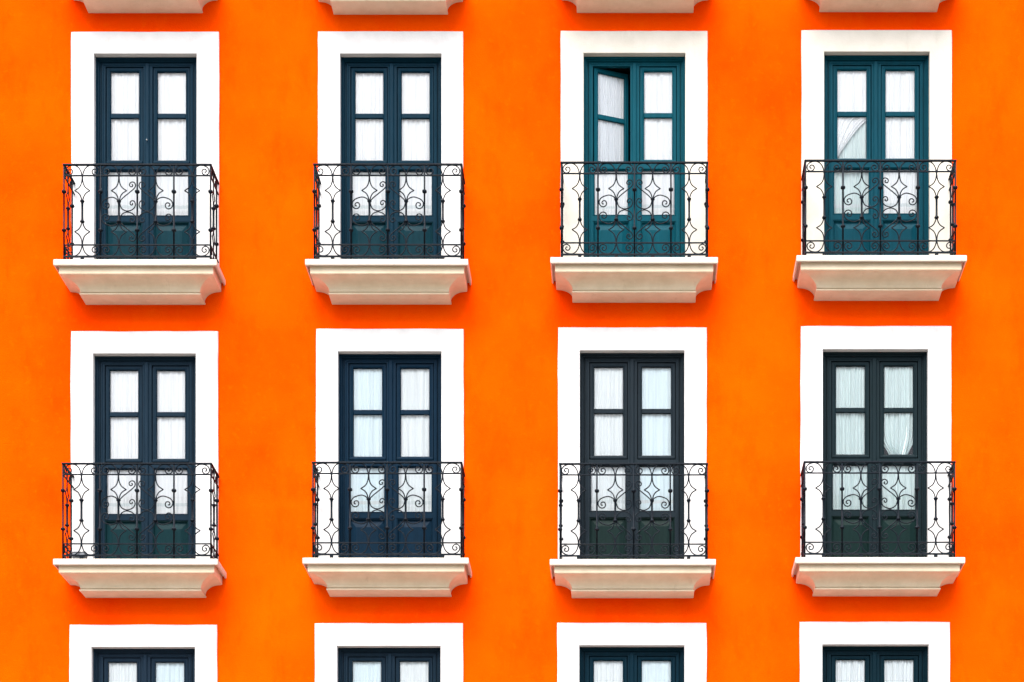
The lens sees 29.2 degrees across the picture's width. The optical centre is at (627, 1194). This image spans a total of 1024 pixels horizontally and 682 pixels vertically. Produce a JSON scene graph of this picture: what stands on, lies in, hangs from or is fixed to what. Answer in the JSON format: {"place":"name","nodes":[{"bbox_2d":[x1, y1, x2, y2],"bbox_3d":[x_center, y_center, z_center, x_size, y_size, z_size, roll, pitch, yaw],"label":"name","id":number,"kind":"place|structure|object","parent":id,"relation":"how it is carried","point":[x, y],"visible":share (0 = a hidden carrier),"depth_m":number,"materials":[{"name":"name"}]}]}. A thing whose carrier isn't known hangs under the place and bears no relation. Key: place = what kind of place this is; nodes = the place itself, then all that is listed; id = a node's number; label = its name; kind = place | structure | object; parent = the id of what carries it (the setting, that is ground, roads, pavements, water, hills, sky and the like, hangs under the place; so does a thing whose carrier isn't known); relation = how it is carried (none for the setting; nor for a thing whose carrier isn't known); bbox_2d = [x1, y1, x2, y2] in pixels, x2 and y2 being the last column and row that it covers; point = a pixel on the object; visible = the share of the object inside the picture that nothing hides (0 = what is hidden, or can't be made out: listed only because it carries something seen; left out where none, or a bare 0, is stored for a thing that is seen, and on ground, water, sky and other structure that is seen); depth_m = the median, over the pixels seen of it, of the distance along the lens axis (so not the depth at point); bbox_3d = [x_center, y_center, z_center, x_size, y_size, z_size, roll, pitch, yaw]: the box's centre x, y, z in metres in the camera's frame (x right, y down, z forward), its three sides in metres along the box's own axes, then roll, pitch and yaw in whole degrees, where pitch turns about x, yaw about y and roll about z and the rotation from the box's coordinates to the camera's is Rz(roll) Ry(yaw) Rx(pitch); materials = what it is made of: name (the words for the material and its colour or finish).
{"place":"outdoors","nodes":[
{"label":"outdoors","id":0,"kind":"place"},
{"bbox_2d":[0,0,1023,681],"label":"apartment building","id":1,"kind":"structure","parent":0,"point":[270,292],"depth_m":23.00,"materials":[{"name":"orange paint"}]},
{"bbox_2d":[72,551,86,558],"bbox_3d":[-6.306,-7.341,22.615,0.166,0.100,0.112,0,0,0],"label":"door surround","id":2,"kind":"object","parent":1,"relation":"attached to","point":[79,553],"visible":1,"depth_m":22.57,"materials":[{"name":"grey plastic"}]},
{"bbox_2d":[109,663,136,681],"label":"curtain","id":3,"kind":"object","parent":1,"relation":"hanging from","point":[122,672],"visible":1,"depth_m":23.13,"materials":[{"name":"fabric"}]},
{"bbox_2d":[107,371,139,513],"bbox_3d":[-5.921,-8.841,23.128,0.424,1.789,0.023,0,0,0],"label":"curtain","id":4,"kind":"object","parent":1,"relation":"hanging from","point":[124,430],"visible":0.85,"depth_m":23.13,"materials":[{"name":"fabric"}]},
{"bbox_2d":[108,73,140,214],"bbox_3d":[-5.911,-12.351,23.128,0.424,1.789,0.026,0,0,0],"label":"curtain","id":5,"kind":"object","parent":1,"relation":"hanging from","point":[124,100],"visible":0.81,"depth_m":23.13,"materials":[{"name":"fabric"}]},
{"bbox_2d":[93,649,194,681],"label":"balcony door","id":6,"kind":"structure","parent":1,"relation":"in","point":[146,660],"depth_m":23.07,"materials":[{"name":"grey paint"}]},
{"bbox_2d":[95,356,195,558],"bbox_3d":[-5.650,-8.529,23.105,1.204,2.618,0.130,0,0,0],"label":"balcony door","id":7,"kind":"structure","parent":1,"relation":"in","point":[147,367],"depth_m":23.07,"materials":[{"name":"blue paint"}]},
{"bbox_2d":[96,57,196,258],"bbox_3d":[-5.640,-12.039,23.101,1.204,2.618,0.138,0,0,0],"label":"balcony door","id":8,"kind":"structure","parent":1,"relation":"in","point":[148,68],"depth_m":23.07,"materials":[{"name":"blue paint"}]},
{"bbox_2d":[156,663,183,681],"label":"curtain","id":9,"kind":"object","parent":1,"relation":"hanging from","point":[169,672],"visible":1,"depth_m":23.13,"materials":[{"name":"fabric"}]},
{"bbox_2d":[155,371,186,513],"bbox_3d":[-5.369,-8.841,23.128,0.424,1.789,0.021,0,0,0],"label":"curtain","id":10,"kind":"object","parent":1,"relation":"hanging from","point":[170,430],"visible":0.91,"depth_m":23.13,"materials":[{"name":"fabric"}]},
{"bbox_2d":[156,73,187,214],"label":"curtain","id":11,"kind":"object","parent":1,"relation":"hanging from","point":[171,100],"visible":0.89,"depth_m":23.13,"materials":[{"name":"fabric"}]},
{"bbox_2d":[353,662,380,681],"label":"curtain","id":12,"kind":"object","parent":1,"relation":"hanging from","point":[366,671],"visible":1,"depth_m":23.13,"materials":[{"name":"fabric"}]},
{"bbox_2d":[351,369,383,511],"bbox_3d":[-3.053,-8.866,23.127,0.427,1.789,0.022,0,0,0],"label":"curtain","id":13,"kind":"object","parent":1,"relation":"hanging from","point":[367,428],"visible":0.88,"depth_m":23.13,"materials":[{"name":"fabric"}]},
{"bbox_2d":[353,73,384,214],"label":"curtain","id":14,"kind":"object","parent":1,"relation":"hanging from","point":[369,100],"visible":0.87,"depth_m":23.13,"materials":[{"name":"fabric"}]},
{"bbox_2d":[338,648,440,681],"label":"balcony door","id":15,"kind":"structure","parent":1,"relation":"in","point":[346,656],"depth_m":23.07,"materials":[{"name":"blue paint"}]},
{"bbox_2d":[339,354,440,557],"bbox_3d":[-2.780,-8.554,23.105,1.214,2.618,0.130,0,0,0],"label":"balcony door","id":16,"kind":"structure","parent":1,"relation":"in","point":[391,365],"depth_m":23.08,"materials":[{"name":"blue paint"}]},
{"bbox_2d":[341,57,440,258],"bbox_3d":[-2.768,-12.039,23.105,1.189,2.618,0.130,0,0,0],"label":"balcony door","id":17,"kind":"structure","parent":1,"relation":"in","point":[392,68],"depth_m":23.07,"materials":[{"name":"blue paint"}]},
{"bbox_2d":[400,662,427,681],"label":"curtain","id":18,"kind":"object","parent":1,"relation":"hanging from","point":[413,671],"visible":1,"depth_m":23.13,"materials":[{"name":"fabric"}]},
{"bbox_2d":[399,369,430,511],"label":"curtain","id":19,"kind":"object","parent":1,"relation":"hanging from","point":[414,428],"visible":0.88,"depth_m":23.13,"materials":[{"name":"fabric"}]},
{"bbox_2d":[400,73,431,214],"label":"curtain","id":20,"kind":"object","parent":1,"relation":"hanging from","point":[415,100],"visible":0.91,"depth_m":23.13,"materials":[{"name":"fabric"}]},
{"bbox_2d":[591,368,624,510],"bbox_3d":[-0.219,-8.877,23.127,0.433,1.789,0.024,0,0,0],"label":"curtain","id":21,"kind":"object","parent":1,"relation":"hanging from","point":[608,428],"visible":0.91,"depth_m":23.13,"materials":[{"name":"fabric"}]},
{"bbox_2d":[594,661,622,681],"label":"curtain","id":22,"kind":"object","parent":1,"relation":"hanging from","point":[608,671],"visible":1,"depth_m":23.13,"materials":[{"name":"fabric"}]},
{"bbox_2d":[598,74,623,160],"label":"curtain","id":23,"kind":"object","parent":1,"relation":"hanging from","point":[611,104],"visible":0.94,"depth_m":23.20,"materials":[{"name":"fabric"}]},
{"bbox_2d":[595,172,627,214],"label":"curtain","id":24,"kind":"object","parent":1,"relation":"hanging from","point":[606,181],"visible":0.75,"depth_m":23.13,"materials":[{"name":"fabric"}]},
{"bbox_2d":[579,647,683,681],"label":"balcony door","id":25,"kind":"structure","parent":1,"relation":"in","point":[592,654],"depth_m":23.07,"materials":[{"name":"paint"}]},
{"bbox_2d":[580,353,683,558],"bbox_3d":[0.057,-8.566,23.105,1.229,2.618,0.130,0,0,0],"label":"balcony door","id":26,"kind":"structure","parent":1,"relation":"in","point":[596,360],"depth_m":23.07,"materials":[{"name":"grey paint"}]},
{"bbox_2d":[584,57,684,256],"bbox_3d":[0.085,-12.046,23.153,1.194,2.618,0.226,0,0,0],"label":"balcony door","id":27,"kind":"structure","parent":1,"relation":"in","point":[646,64],"depth_m":23.07,"materials":[{"name":"teal paint"}]},
{"bbox_2d":[640,368,672,510],"bbox_3d":[0.344,-8.877,23.129,0.433,1.789,0.024,0,0,0],"label":"curtain","id":28,"kind":"object","parent":1,"relation":"hanging from","point":[656,428],"visible":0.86,"depth_m":23.13,"materials":[{"name":"fabric"}]},
{"bbox_2d":[642,661,670,681],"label":"curtain","id":29,"kind":"object","parent":1,"relation":"hanging from","point":[656,671],"visible":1,"depth_m":23.13,"materials":[{"name":"fabric"}]},
{"bbox_2d":[642,73,673,214],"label":"curtain","id":30,"kind":"object","parent":1,"relation":"hanging from","point":[657,132],"visible":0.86,"depth_m":23.13,"materials":[{"name":"fabric"}]},
{"bbox_2d":[833,367,866,508],"bbox_3d":[2.627,-8.890,23.132,0.435,1.789,0.057,0,0,1],"label":"curtain","id":31,"kind":"object","parent":1,"relation":"hanging from","point":[850,393],"visible":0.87,"depth_m":23.13,"materials":[{"name":"fabric"}]},
{"bbox_2d":[836,660,864,681],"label":"curtain","id":32,"kind":"object","parent":1,"relation":"hanging from","point":[850,670],"visible":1,"depth_m":23.13,"materials":[{"name":"fabric"}]},
{"bbox_2d":[834,121,867,212],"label":"curtain","id":33,"kind":"object","parent":1,"relation":"hanging from","point":[855,146],"visible":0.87,"depth_m":23.15,"materials":[{"name":"fabric"}]},
{"bbox_2d":[837,71,865,157],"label":"curtain","id":34,"kind":"object","parent":1,"relation":"hanging from","point":[851,91],"visible":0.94,"depth_m":23.12,"materials":[{"name":"fabric"}]},
{"bbox_2d":[823,352,926,556],"bbox_3d":[2.905,-8.579,23.105,1.234,2.618,0.130,0,0,0],"label":"balcony door","id":35,"kind":"structure","parent":1,"relation":"in","point":[877,360],"depth_m":23.07,"materials":[{"name":"grey paint"}]},
{"bbox_2d":[822,646,927,681],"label":"balcony door","id":36,"kind":"structure","parent":1,"relation":"in","point":[874,657],"depth_m":23.07,"materials":[{"name":"paint"}]},
{"bbox_2d":[824,55,928,254],"bbox_3d":[2.923,-12.062,23.105,1.238,2.618,0.130,0,0,0],"label":"balcony door","id":37,"kind":"structure","parent":1,"relation":"in","point":[875,66],"depth_m":23.07,"materials":[{"name":"teal paint"}]},
{"bbox_2d":[884,367,912,454],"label":"curtain","id":38,"kind":"object","parent":1,"relation":"hanging from","point":[898,393],"visible":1,"depth_m":23.13,"materials":[{"name":"fabric"}]},
{"bbox_2d":[882,466,914,508],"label":"curtain","id":39,"kind":"object","parent":1,"relation":"hanging from","point":[907,481],"visible":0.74,"depth_m":23.13,"materials":[{"name":"fabric"}]},
{"bbox_2d":[884,660,912,681],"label":"curtain","id":40,"kind":"object","parent":1,"relation":"hanging from","point":[898,670],"visible":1,"depth_m":23.13,"materials":[{"name":"fabric"}]},
{"bbox_2d":[883,71,916,212],"bbox_3d":[3.212,-12.373,23.128,0.436,1.789,0.028,0,0,-2],"label":"curtain","id":41,"kind":"object","parent":1,"relation":"hanging from","point":[899,98],"visible":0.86,"depth_m":23.13,"materials":[{"name":"fabric"}]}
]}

